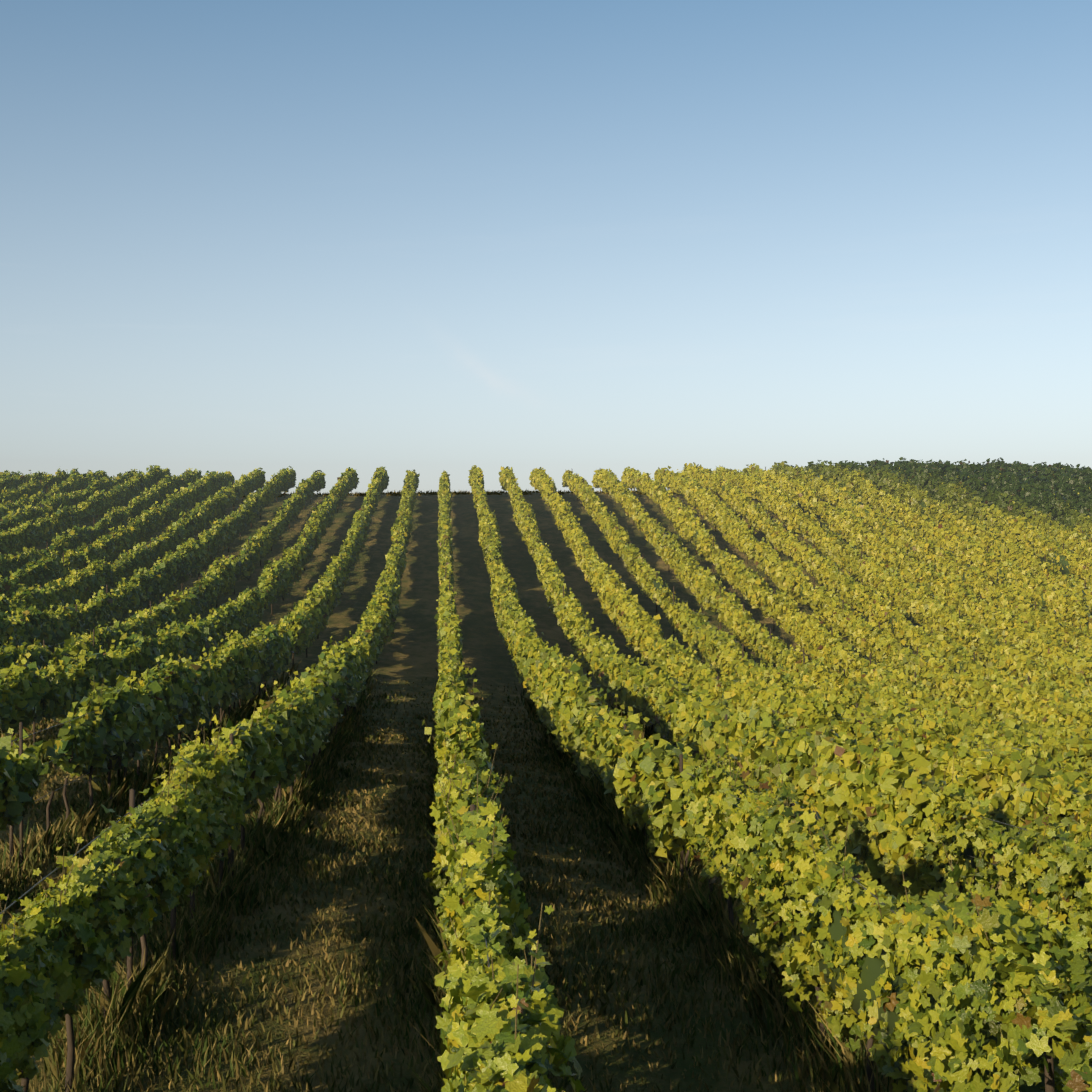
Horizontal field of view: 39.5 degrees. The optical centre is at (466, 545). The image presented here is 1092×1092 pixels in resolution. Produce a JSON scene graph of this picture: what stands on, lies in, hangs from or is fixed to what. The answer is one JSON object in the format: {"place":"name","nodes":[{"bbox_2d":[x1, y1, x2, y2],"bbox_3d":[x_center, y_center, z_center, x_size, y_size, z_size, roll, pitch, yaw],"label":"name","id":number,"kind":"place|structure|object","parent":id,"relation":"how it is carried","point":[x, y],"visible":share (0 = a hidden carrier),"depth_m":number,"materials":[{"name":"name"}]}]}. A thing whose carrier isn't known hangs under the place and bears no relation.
{"place":"outdoors","nodes":[
{"label":"outdoors","id":0,"kind":"place"},
{"bbox_2d":[0,492,1089,1091],"bbox_3d":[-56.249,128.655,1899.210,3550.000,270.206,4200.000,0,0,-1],"label":"terrain","id":1,"kind":"structure","parent":0,"point":[408,654],"depth_m":23.12,"materials":[{"name":"soil"}]},
{"bbox_2d":[0,489,1091,1091],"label":"grass tufts","id":2,"kind":"object","parent":1,"relation":"on","point":[694,915],"visible":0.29,"depth_m":13.74,"materials":[{"name":"green plant"}]},
{"bbox_2d":[4,465,1090,684],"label":"trellis stakes","id":3,"kind":"object","parent":1,"relation":"on","point":[743,648],"visible":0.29,"depth_m":73.98,"materials":[{"name":"brown wood"}]},
{"bbox_2d":[9,621,1091,1091],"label":"vine trunks","id":4,"kind":"object","parent":1,"relation":"on","point":[1049,1081],"visible":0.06,"depth_m":14.58,"materials":[{"name":"brown wood"}]},
{"bbox_2d":[0,704,1091,1091],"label":"vine leaves","id":5,"kind":"object","parent":4,"relation":"attached to","point":[164,850],"visible":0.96,"depth_m":8.69,"materials":[{"name":"green plant"}]},
{"bbox_2d":[0,628,1091,1001],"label":"trellis wires","id":6,"kind":"object","parent":4,"relation":"attached to","point":[484,928],"visible":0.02,"depth_m":11.23,"materials":[{"name":"grey metal"}]},
{"bbox_2d":[2,473,1091,1091],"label":"vine row canopy","id":7,"kind":"object","parent":4,"relation":"attached to","point":[872,971],"visible":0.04,"depth_m":9.99,"materials":[{"name":"plant"}]},
{"bbox_2d":[0,457,1091,903],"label":"vine leaves","id":8,"kind":"object","parent":7,"relation":"on","point":[852,777],"visible":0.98,"depth_m":53.12,"materials":[{"name":"green plant"}]},
{"bbox_2d":[0,640,1091,1091],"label":"vine shoots","id":9,"kind":"object","parent":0,"point":[502,814],"visible":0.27,"depth_m":10.88,"materials":[{"name":"plant"}]},
{"bbox_2d":[0,0,1091,493],"label":"sky","id":10,"kind":"structure","parent":0,"point":[431,238],"materials":[{"name":"blue"}]}
]}

